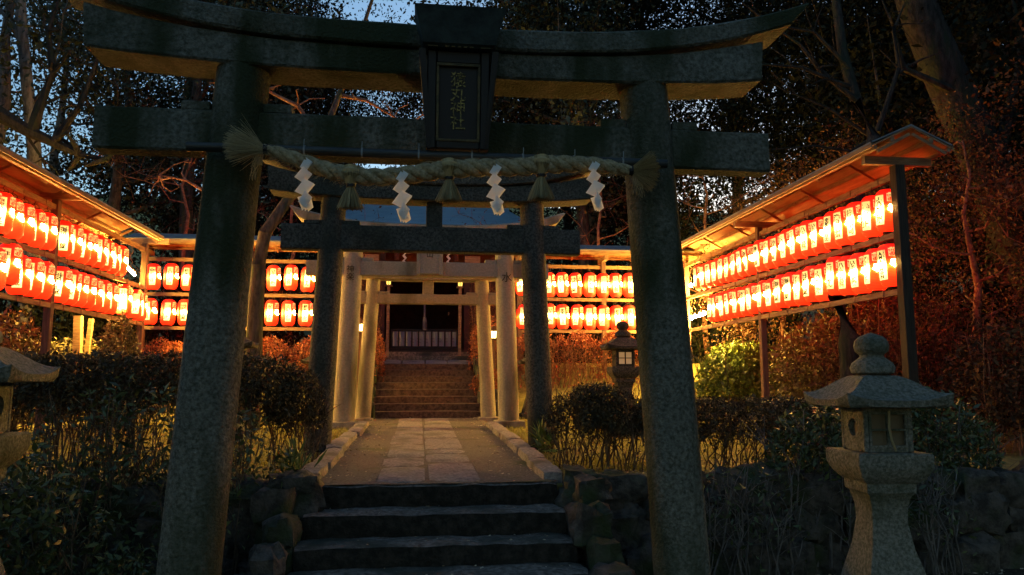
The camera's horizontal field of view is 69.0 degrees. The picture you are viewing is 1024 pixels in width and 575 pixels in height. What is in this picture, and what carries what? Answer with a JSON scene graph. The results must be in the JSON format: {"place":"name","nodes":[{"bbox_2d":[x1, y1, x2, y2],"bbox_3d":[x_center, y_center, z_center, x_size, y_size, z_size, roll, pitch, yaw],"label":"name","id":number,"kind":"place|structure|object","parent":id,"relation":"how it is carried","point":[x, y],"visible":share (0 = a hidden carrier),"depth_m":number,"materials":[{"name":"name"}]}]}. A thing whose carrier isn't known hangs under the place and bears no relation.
{"place":"outdoors","nodes":[
{"label":"outdoors","id":0,"kind":"place"},
{"bbox_2d":[321,418,555,484],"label":"path","id":1,"kind":"structure","parent":0,"point":[371,466],"depth_m":7.80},
{"bbox_2d":[377,418,479,484],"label":"paving slabs","id":2,"kind":"structure","parent":1,"relation":"on","point":[444,443],"depth_m":7.83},
{"bbox_2d":[0,0,1009,212],"label":"sky","id":3,"kind":"structure","parent":0,"point":[357,6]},
{"bbox_2d":[0,195,1023,490],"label":"terrace ground","id":4,"kind":"structure","parent":0,"point":[1010,459],"depth_m":14.80,"materials":[{"name":"soil"}]},
{"bbox_2d":[0,305,47,429],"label":"dry shrub","id":5,"kind":"object","parent":4,"relation":"on","point":[13,342],"visible":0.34,"depth_m":11.35,"materials":[{"name":"brown plant"}]},
{"bbox_2d":[0,0,53,132],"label":"tree","id":6,"kind":"object","parent":4,"relation":"on","point":[13,25],"visible":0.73,"depth_m":15.29,"materials":[{"name":"green plant"}]},
{"bbox_2d":[0,0,81,352],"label":"pale trunk tree","id":7,"kind":"object","parent":4,"relation":"on","point":[28,93],"visible":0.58,"depth_m":16.43,"materials":[{"name":"brown plant"}]},
{"bbox_2d":[0,0,81,157],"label":"tree","id":8,"kind":"object","parent":4,"relation":"on","point":[5,92],"visible":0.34,"depth_m":17.20,"materials":[{"name":"green plant"}]},
{"bbox_2d":[0,0,112,175],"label":"dark limb tree","id":9,"kind":"object","parent":4,"relation":"on","point":[30,130],"visible":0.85,"depth_m":15.12,"materials":[{"name":"brown plant"}]},
{"bbox_2d":[2,3,110,190],"bbox_3d":[-15.735,-5.263,21.893,7.309,14.418,8.231,-2,-7,15],"label":"tree","id":10,"kind":"object","parent":4,"relation":"on","point":[19,105],"visible":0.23,"depth_m":23.29,"materials":[{"name":"green plant"}]},
{"bbox_2d":[0,265,162,355],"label":"dense shrub","id":11,"kind":"object","parent":4,"relation":"on","point":[64,329],"visible":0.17,"depth_m":16.08,"materials":[{"name":"green plant"}]},
{"bbox_2d":[0,144,169,434],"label":"lantern rack","id":12,"kind":"object","parent":4,"relation":"on","point":[21,177],"visible":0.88,"depth_m":10.88,"materials":[{"name":"brown wood"}]},
{"bbox_2d":[0,185,15,235],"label":"paper lantern","id":13,"kind":"object","parent":12,"relation":"hanging from","point":[7,211],"visible":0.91,"depth_m":9.39,"materials":[{"name":"red"}]},
{"bbox_2d":[0,240,22,285],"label":"paper lantern","id":14,"kind":"object","parent":12,"relation":"hanging from","point":[14,251],"visible":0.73,"depth_m":9.56,"materials":[{"name":"red"}]},
{"bbox_2d":[3,191,24,240],"bbox_3d":[-6.533,-0.949,9.723,0.289,0.674,0.288,1,-8,-23],"label":"paper lantern","id":15,"kind":"object","parent":12,"relation":"hanging from","point":[16,232],"visible":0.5,"depth_m":9.67,"materials":[{"name":"red"}]},
{"bbox_2d":[5,252,30,295],"bbox_3d":[-6.567,-0.222,9.906,0.289,0.674,0.288,2,-8,-35],"label":"paper lantern","id":16,"kind":"object","parent":12,"relation":"hanging from","point":[21,287],"visible":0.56,"depth_m":9.83,"materials":[{"name":"red"}]},
{"bbox_2d":[17,196,35,244],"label":"paper lantern","id":17,"kind":"object","parent":12,"relation":"hanging from","point":[28,237],"visible":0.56,"depth_m":9.94,"materials":[{"name":"red"}]},
{"bbox_2d":[23,253,44,297],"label":"paper lantern","id":18,"kind":"object","parent":12,"relation":"hanging from","point":[37,271],"visible":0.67,"depth_m":10.13,"materials":[{"name":"red"}]},
{"bbox_2d":[54,262,71,303],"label":"paper lantern","id":19,"kind":"object","parent":12,"relation":"hanging from","point":[63,283],"visible":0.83,"depth_m":10.92,"materials":[{"name":"red"}]},
{"bbox_2d":[58,214,73,257],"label":"paper lantern","id":20,"kind":"object","parent":12,"relation":"hanging from","point":[66,239],"visible":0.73,"depth_m":10.99,"materials":[{"name":"red"}]},
{"bbox_2d":[0,0,203,317],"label":"tree","id":21,"kind":"object","parent":4,"relation":"on","point":[58,120],"visible":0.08,"depth_m":24.52,"materials":[{"name":"green plant"}]},
{"bbox_2d":[88,310,140,427],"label":"shaggy bush","id":22,"kind":"object","parent":4,"relation":"on","point":[125,338],"visible":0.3,"depth_m":11.82,"materials":[{"name":"green plant"}]},
{"bbox_2d":[0,0,275,280],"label":"tree","id":23,"kind":"object","parent":4,"relation":"on","point":[76,40],"visible":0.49,"depth_m":18.83,"materials":[{"name":"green plant"}]},
{"bbox_2d":[10,347,302,477],"bbox_3d":[-3.642,1.135,6.797,3.350,1.175,1.122,1,-7,-7],"label":"hedge","id":24,"kind":"object","parent":4,"relation":"on","point":[250,390],"visible":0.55,"depth_m":6.62,"materials":[{"name":"green plant"}]},
{"bbox_2d":[7,0,355,339],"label":"tree","id":25,"kind":"object","parent":4,"relation":"on","point":[101,169],"visible":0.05,"depth_m":22.28,"materials":[{"name":"brown plant"}]},
{"bbox_2d":[87,97,293,352],"bbox_3d":[-7.794,-1.378,17.859,5.040,6.587,4.491,-2,-8,19],"label":"tree","id":26,"kind":"object","parent":4,"relation":"on","point":[186,229],"visible":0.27,"depth_m":17.68,"materials":[{"name":"brown plant"}]},
{"bbox_2d":[43,0,353,339],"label":"tree","id":27,"kind":"object","parent":4,"relation":"on","point":[197,87],"visible":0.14,"depth_m":20.36,"materials":[{"name":"brown plant"}]},
{"bbox_2d":[145,263,308,358],"bbox_3d":[-6.888,0.654,17.950,3.925,2.978,2.148,1,-7,-7],"label":"dense shrub","id":28,"kind":"object","parent":4,"relation":"on","point":[168,334],"visible":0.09,"depth_m":17.69,"materials":[{"name":"green plant"}]},
{"bbox_2d":[126,233,343,349],"bbox_3d":[-5.738,0.347,15.588,4.270,2.929,0.910,1,-7,-7],"label":"lantern rack","id":29,"kind":"object","parent":4,"relation":"on","point":[182,241],"visible":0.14,"depth_m":15.56,"materials":[{"name":"brown wood"}]},
{"bbox_2d":[91,0,421,291],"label":"tree","id":30,"kind":"object","parent":4,"relation":"on","point":[310,7],"visible":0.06,"depth_m":23.12,"materials":[{"name":"green plant"}]},
{"bbox_2d":[262,335,303,376],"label":"azalea","id":31,"kind":"object","parent":4,"relation":"on","point":[269,345],"visible":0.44,"depth_m":14.96,"materials":[{"name":"green plant"}]},
{"bbox_2d":[149,0,423,429],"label":"leaning tree","id":32,"kind":"object","parent":4,"relation":"on","point":[254,330],"visible":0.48,"depth_m":11.71,"materials":[{"name":"brown plant"}]},
{"bbox_2d":[252,363,340,471],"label":"clipped bush","id":33,"kind":"object","parent":4,"relation":"on","point":[316,404],"visible":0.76,"depth_m":7.01,"materials":[{"name":"green plant"}]},
{"bbox_2d":[270,433,326,471],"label":"iris clump","id":34,"kind":"object","parent":4,"relation":"on","point":[298,458],"visible":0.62,"depth_m":6.40,"materials":[{"name":"green plant"}]},
{"bbox_2d":[196,11,423,314],"bbox_3d":[-6.163,-3.535,24.363,8.612,11.405,8.696,7,-10,-44],"label":"tree","id":35,"kind":"object","parent":4,"relation":"on","point":[327,109],"visible":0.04,"depth_m":23.29,"materials":[{"name":"green plant"}]},
{"bbox_2d":[19,417,825,472],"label":"grass","id":36,"kind":"structure","parent":4,"relation":"on","point":[514,430],"depth_m":8.82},
{"bbox_2d":[355,277,497,421],"bbox_3d":[-1.535,1.001,13.492,2.840,3.050,0.423,1,-7,-7],"label":"stone torii","id":37,"kind":"object","parent":4,"relation":"on","point":[481,298],"visible":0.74,"depth_m":13.43,"materials":[{"name":"stone"}]},
{"bbox_2d":[380,352,473,362],"bbox_3d":[-2.530,2.172,21.509,3.505,0.406,8.485,1,-7,-7],"label":"shrine podium","id":38,"kind":"object","parent":4,"relation":"on","point":[427,356],"visible":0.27,"depth_m":17.46,"materials":[{"name":"stone"}]},
{"bbox_2d":[337,204,522,351],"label":"shrine hall","id":39,"kind":"structure","parent":38,"relation":"on","point":[423,328],"depth_m":20.54,"materials":[{"name":"brown wood"}]},
{"bbox_2d":[290,205,564,429],"bbox_3d":[-1.357,0.541,12.147,4.480,3.719,0.512,1,-7,-7],"label":"stone torii","id":40,"kind":"object","parent":4,"relation":"on","point":[504,271],"visible":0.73,"depth_m":12.04,"materials":[{"name":"stone"}]},
{"bbox_2d":[374,363,480,417],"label":"steps","id":41,"kind":"structure","parent":4,"relation":"on","point":[424,390],"depth_m":14.67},
{"bbox_2d":[263,160,592,455],"bbox_3d":[-0.922,0.157,8.698,4.300,3.695,0.423,1,-7,-7],"label":"stone torii","id":42,"kind":"object","parent":4,"relation":"on","point":[331,235],"visible":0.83,"depth_m":8.66,"materials":[{"name":"stone"}]},
{"bbox_2d":[302,421,562,482],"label":"kerb stones","id":43,"kind":"object","parent":4,"relation":"on","point":[537,463],"visible":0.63,"depth_m":7.65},
{"bbox_2d":[550,329,603,387],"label":"azalea","id":44,"kind":"object","parent":4,"relation":"on","point":[586,345],"visible":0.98,"depth_m":15.74,"materials":[{"name":"green plant"}]},
{"bbox_2d":[523,264,637,363],"bbox_3d":[2.039,0.761,19.040,3.878,2.888,2.078,1,-7,-7],"label":"dense shrub","id":45,"kind":"object","parent":4,"relation":"on","point":[583,304],"visible":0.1,"depth_m":18.57,"materials":[{"name":"green plant"}]},
{"bbox_2d":[373,0,800,347],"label":"tree","id":46,"kind":"object","parent":4,"relation":"on","point":[519,115],"visible":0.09,"depth_m":21.25,"materials":[{"name":"green plant"}]},
{"bbox_2d":[538,380,644,471],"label":"clipped bush","id":47,"kind":"object","parent":4,"relation":"on","point":[601,407],"visible":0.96,"depth_m":7.02,"materials":[{"name":"green plant"}]},
{"bbox_2d":[412,0,773,359],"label":"tree","id":48,"kind":"object","parent":4,"relation":"on","point":[581,115],"visible":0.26,"depth_m":20.54,"materials":[{"name":"green plant"}]},
{"bbox_2d":[514,245,702,370],"bbox_3d":[2.087,0.487,16.549,4.200,2.889,0.910,1,-7,-7],"label":"lantern rack","id":49,"kind":"object","parent":4,"relation":"on","point":[602,254],"visible":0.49,"depth_m":16.50,"materials":[{"name":"brown wood"}]},
{"bbox_2d":[589,329,639,387],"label":"azalea","id":50,"kind":"object","parent":4,"relation":"on","point":[606,337],"visible":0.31,"depth_m":15.93,"materials":[{"name":"green plant"}]},
{"bbox_2d":[600,321,643,437],"bbox_3d":[1.605,1.304,10.700,0.576,1.654,0.576,1,-7,-4],"label":"stone lantern","id":51,"kind":"object","parent":4,"relation":"on","point":[623,371],"visible":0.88,"depth_m":10.59,"materials":[{"name":"stone"}]},
{"bbox_2d":[490,0,822,288],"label":"tree","id":52,"kind":"object","parent":4,"relation":"on","point":[614,263],"visible":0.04,"depth_m":27.64,"materials":[{"name":"green plant"}]},
{"bbox_2d":[623,117,796,353],"bbox_3d":[4.732,-1.330,18.506,4.667,6.664,4.839,5,-9,-37],"label":"tree","id":53,"kind":"object","parent":4,"relation":"on","point":[705,227],"visible":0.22,"depth_m":18.21,"materials":[{"name":"brown plant"}]},
{"bbox_2d":[692,338,791,411],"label":"round bush","id":54,"kind":"object","parent":4,"relation":"on","point":[728,363],"visible":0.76,"depth_m":14.84,"materials":[{"name":"green plant"}]},
{"bbox_2d":[689,273,807,363],"bbox_3d":[5.499,0.826,18.875,4.154,2.899,2.114,1,-7,-7],"label":"dense shrub","id":55,"kind":"object","parent":4,"relation":"on","point":[697,347],"visible":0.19,"depth_m":18.34,"materials":[{"name":"green plant"}]},
{"bbox_2d":[650,0,879,351],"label":"tree","id":56,"kind":"object","parent":4,"relation":"on","point":[722,15],"visible":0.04,"depth_m":24.65,"materials":[{"name":"brown plant"}]},
{"bbox_2d":[570,0,965,340],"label":"tree","id":57,"kind":"object","parent":4,"relation":"on","point":[691,17],"visible":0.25,"depth_m":21.31,"materials":[{"name":"green plant"}]},
{"bbox_2d":[620,393,936,470],"bbox_3d":[2.635,1.431,7.468,3.120,0.755,0.998,1,-7,-7],"label":"hedge","id":58,"kind":"object","parent":4,"relation":"on","point":[723,426],"visible":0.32,"depth_m":7.23,"materials":[{"name":"green plant"}]},
{"bbox_2d":[685,142,879,381],"bbox_3d":[5.920,-0.272,16.266,4.344,5.489,4.544,-6,-9,39],"label":"tree","id":59,"kind":"object","parent":4,"relation":"on","point":[783,325],"visible":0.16,"depth_m":15.89,"materials":[{"name":"brown plant"}]},
{"bbox_2d":[738,401,848,567],"bbox_3d":[2.628,1.638,6.361,1.257,1.385,0.841,1,-7,-7],"label":"leafy shrub","id":60,"kind":"object","parent":4,"relation":"on","point":[800,437],"visible":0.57,"depth_m":6.29,"materials":[{"name":"green plant"}]},
{"bbox_2d":[681,124,953,450],"bbox_3d":[4.284,0.490,12.619,1.070,3.946,8.020,1,-7,-7],"label":"lantern rack","id":61,"kind":"object","parent":4,"relation":"on","point":[892,157],"visible":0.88,"depth_m":10.31,"materials":[{"name":"brown wood"}]},
{"bbox_2d":[813,260,828,302],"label":"paper lantern","id":62,"kind":"object","parent":61,"relation":"hanging from","point":[820,289],"visible":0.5,"depth_m":10.65,"materials":[{"name":"red"}]},
{"bbox_2d":[811,210,830,254],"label":"paper lantern","id":63,"kind":"object","parent":61,"relation":"hanging from","point":[818,247],"visible":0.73,"depth_m":10.77,"materials":[{"name":"red"}]},
{"bbox_2d":[825,255,841,295],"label":"paper lantern","id":64,"kind":"object","parent":61,"relation":"hanging from","point":[831,271],"visible":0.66,"depth_m":10.35,"materials":[{"name":"red"}]},
{"bbox_2d":[832,201,853,247],"bbox_3d":[4.580,-0.891,10.265,0.288,0.675,0.289,6,-12,-34],"label":"paper lantern","id":65,"kind":"object","parent":61,"relation":"hanging from","point":[840,231],"visible":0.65,"depth_m":10.17,"materials":[{"name":"red"}]},
{"bbox_2d":[837,252,856,296],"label":"paper lantern","id":66,"kind":"object","parent":61,"relation":"hanging from","point":[844,286],"visible":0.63,"depth_m":10.05,"materials":[{"name":"red"}]},
{"bbox_2d":[845,197,867,243],"bbox_3d":[4.607,-0.925,9.941,0.288,0.675,0.289,1,-7,-33],"label":"paper lantern","id":67,"kind":"object","parent":61,"relation":"hanging from","point":[853,222],"visible":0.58,"depth_m":9.85,"materials":[{"name":"red"}]},
{"bbox_2d":[849,248,871,294],"bbox_3d":[4.612,-0.242,9.838,0.288,0.675,0.289,1,-7,-29],"label":"paper lantern","id":68,"kind":"object","parent":61,"relation":"hanging from","point":[856,272],"visible":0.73,"depth_m":9.74,"materials":[{"name":"red"}]},
{"bbox_2d":[860,187,882,238],"bbox_3d":[4.657,-0.970,9.624,0.288,0.675,0.289,2,-5,-39],"label":"paper lantern","id":69,"kind":"object","parent":61,"relation":"hanging from","point":[869,230],"visible":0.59,"depth_m":9.53,"materials":[{"name":"red"}]},
{"bbox_2d":[864,244,886,291],"bbox_3d":[4.661,-0.284,9.526,0.288,0.674,0.289,1,-5,-14],"label":"paper lantern","id":70,"kind":"object","parent":61,"relation":"hanging from","point":[871,279],"visible":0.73,"depth_m":9.44,"materials":[{"name":"red"}]},
{"bbox_2d":[874,182,892,233],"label":"paper lantern","id":71,"kind":"object","parent":61,"relation":"hanging from","point":[883,213],"visible":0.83,"depth_m":9.23,"materials":[{"name":"red"}]},
{"bbox_2d":[876,240,896,288],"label":"paper lantern","id":72,"kind":"object","parent":61,"relation":"hanging from","point":[885,255],"visible":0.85,"depth_m":9.15,"materials":[{"name":"red"}]},
{"bbox_2d":[759,312,900,421],"bbox_3d":[5.761,1.429,13.291,2.745,2.014,1.875,1,-7,-7],"label":"leafy shrub","id":73,"kind":"object","parent":4,"relation":"on","point":[796,372],"visible":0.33,"depth_m":13.05,"materials":[{"name":"green plant"}]},
{"bbox_2d":[741,0,928,378],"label":"forked tree","id":74,"kind":"object","parent":4,"relation":"on","point":[848,334],"visible":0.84,"depth_m":11.88,"materials":[{"name":"brown plant"}]},
{"bbox_2d":[701,0,1023,303],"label":"tree","id":75,"kind":"object","parent":4,"relation":"on","point":[827,54],"visible":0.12,"depth_m":18.34,"materials":[{"name":"brown plant"}]},
{"bbox_2d":[714,0,1023,362],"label":"tree","id":76,"kind":"object","parent":4,"relation":"on","point":[990,39],"visible":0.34,"depth_m":14.05,"materials":[{"name":"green plant"}]},
{"bbox_2d":[750,105,992,372],"bbox_3d":[6.947,-0.510,13.841,4.826,6.099,5.048,-1,-7,8],"label":"tree","id":77,"kind":"object","parent":4,"relation":"on","point":[915,201],"visible":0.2,"depth_m":14.16,"materials":[{"name":"brown plant"}]},
{"bbox_2d":[797,381,1022,472],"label":"leafy shrub","id":78,"kind":"object","parent":4,"relation":"on","point":[955,441],"visible":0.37,"depth_m":6.77,"materials":[{"name":"green plant"}]},
{"bbox_2d":[800,0,1023,303],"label":"tree","id":79,"kind":"object","parent":4,"relation":"on","point":[847,10],"visible":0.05,"depth_m":18.05,"materials":[{"name":"brown plant"}]},
{"bbox_2d":[817,291,1009,437],"bbox_3d":[5.912,1.058,10.928,2.703,2.266,2.011,1,-7,-7],"label":"leafy shrub","id":80,"kind":"object","parent":4,"relation":"on","point":[944,334],"visible":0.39,"depth_m":10.69,"materials":[{"name":"green plant"}]},
{"bbox_2d":[805,91,1023,419],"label":"tree","id":81,"kind":"object","parent":4,"relation":"on","point":[978,295],"visible":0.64,"depth_m":11.38,"materials":[{"name":"brown plant"}]},
{"bbox_2d":[820,0,1023,268],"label":"tree","id":82,"kind":"object","parent":4,"relation":"on","point":[921,101],"visible":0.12,"depth_m":14.17,"materials":[{"name":"brown plant"}]},
{"bbox_2d":[861,0,1023,222],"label":"tree","id":83,"kind":"object","parent":4,"relation":"on","point":[990,3],"visible":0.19,"depth_m":13.39,"materials":[{"name":"brown plant"}]},
{"bbox_2d":[891,0,1023,307],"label":"leaning tree","id":84,"kind":"object","parent":4,"relation":"on","point":[945,68],"visible":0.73,"depth_m":12.27,"materials":[{"name":"brown plant"}]},
{"bbox_2d":[918,274,1023,426],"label":"dense shrub","id":85,"kind":"object","parent":4,"relation":"on","point":[985,289],"visible":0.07,"depth_m":12.99,"materials":[{"name":"green plant"}]},
{"bbox_2d":[928,9,1023,335],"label":"tree","id":86,"kind":"object","parent":4,"relation":"on","point":[1002,179],"visible":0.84,"depth_m":10.79,"materials":[{"name":"brown plant"}]},
{"bbox_2d":[936,310,1023,455],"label":"leafy shrub","id":87,"kind":"object","parent":4,"relation":"on","point":[985,384],"visible":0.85,"depth_m":8.59,"materials":[{"name":"green plant"}]},
{"bbox_2d":[825,569,1023,574],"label":"ground","id":88,"kind":"structure","parent":0,"point":[1012,572],"depth_m":6.21,"materials":[{"name":"soil"}]},
{"bbox_2d":[0,331,60,574],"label":"stone lantern","id":89,"kind":"object","parent":88,"relation":"on","point":[15,367],"visible":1,"depth_m":4.25,"materials":[{"name":"grey stone"}]},
{"bbox_2d":[0,451,121,574],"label":"leafy shrub","id":90,"kind":"object","parent":88,"relation":"on","point":[46,526],"visible":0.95,"depth_m":4.80,"materials":[{"name":"green plant"}]},
{"bbox_2d":[1,373,299,574],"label":"leafy shrub","id":91,"kind":"object","parent":88,"relation":"on","point":[108,469],"visible":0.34,"depth_m":5.63,"materials":[{"name":"green plant"}]},
{"bbox_2d":[67,542,237,574],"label":"fern","id":92,"kind":"object","parent":88,"relation":"on","point":[122,564],"visible":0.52,"depth_m":4.88,"materials":[{"name":"green plant"}]},
{"bbox_2d":[0,469,325,574],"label":"boulder wall","id":93,"kind":"structure","parent":88,"relation":"on","point":[272,513],"depth_m":5.50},
{"bbox_2d":[288,481,587,574],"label":"steps","id":94,"kind":"structure","parent":88,"relation":"on","point":[475,514],"depth_m":5.60,"materials":[{"name":"stone"}]},
{"bbox_2d":[68,0,808,574],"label":"stone torii","id":95,"kind":"object","parent":88,"relation":"on","point":[458,68],"visible":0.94,"depth_m":4.82,"materials":[{"name":"stone"}]},
{"bbox_2d":[186,139,667,167],"bbox_3d":[-0.482,-0.859,4.745,3.038,0.098,0.070,1,-7,-7],"label":"bamboo pole","id":96,"kind":"object","parent":95,"relation":"attached to","point":[361,152],"visible":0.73,"depth_m":4.69,"materials":[{"name":"brown"}]},
{"bbox_2d":[222,114,660,210],"bbox_3d":[-0.394,-0.746,4.644,2.734,0.556,0.203,1,-7,-7],"label":"straw rope","id":97,"kind":"object","parent":95,"relation":"hanging from","point":[351,176],"visible":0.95,"depth_m":4.62,"materials":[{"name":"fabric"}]},
{"bbox_2d":[295,154,314,210],"bbox_3d":[-1.244,-0.635,4.456,0.119,0.359,0.089,4,-8,-29],"label":"paper streamer","id":98,"kind":"object","parent":97,"relation":"hanging from","point":[306,185],"visible":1,"depth_m":4.45,"materials":[{"name":"white"}]},
{"bbox_2d":[392,166,411,222],"bbox_3d":[-0.668,-0.571,4.520,0.118,0.359,0.081,4,-8,-28],"label":"paper streamer","id":99,"kind":"object","parent":97,"relation":"hanging from","point":[402,198],"visible":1,"depth_m":4.52,"materials":[{"name":"white"}]},
{"bbox_2d":[486,159,505,215],"bbox_3d":[-0.102,-0.622,4.595,0.116,0.359,0.088,3,-8,-26],"label":"paper streamer","id":100,"kind":"object","parent":97,"relation":"hanging from","point":[495,193],"visible":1,"depth_m":4.59,"materials":[{"name":"white"}]},
{"bbox_2d":[586,156,604,211],"bbox_3d":[0.523,-0.656,4.679,0.121,0.359,0.079,3,-8,-23],"label":"paper streamer","id":101,"kind":"object","parent":97,"relation":"hanging from","point":[596,187],"visible":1,"depth_m":4.67,"materials":[{"name":"white"}]},
{"bbox_2d":[28,417,1023,574],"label":"fallen leaves","id":102,"kind":"object","parent":88,"relation":"on","point":[472,481],"visible":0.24,"depth_m":6.96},
{"bbox_2d":[702,455,818,574],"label":"twiggy shrub","id":103,"kind":"object","parent":88,"relation":"on","point":[744,498],"visible":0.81,"depth_m":5.82,"materials":[{"name":"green plant"}]},
{"bbox_2d":[554,459,1023,574],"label":"boulder wall","id":104,"kind":"structure","parent":88,"relation":"on","point":[608,529],"depth_m":6.16,"materials":[{"name":"stone"}]},
{"bbox_2d":[803,333,953,574],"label":"stone lantern","id":105,"kind":"object","parent":88,"relation":"on","point":[879,464],"visible":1,"depth_m":4.70,"materials":[{"name":"grey stone"}]},
{"bbox_2d":[868,412,908,447],"bbox_3d":[2.388,0.906,4.741,0.246,0.226,0.046,0,-7,-1],"label":"window frame","id":106,"kind":"structure","parent":105,"relation":"in","point":[879,437],"depth_m":4.75,"materials":[{"name":"wood"}]},
{"bbox_2d":[816,434,982,574],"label":"twiggy shrub","id":107,"kind":"object","parent":88,"relation":"on","point":[930,552],"visible":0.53,"depth_m":6.00,"materials":[{"name":"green plant"}]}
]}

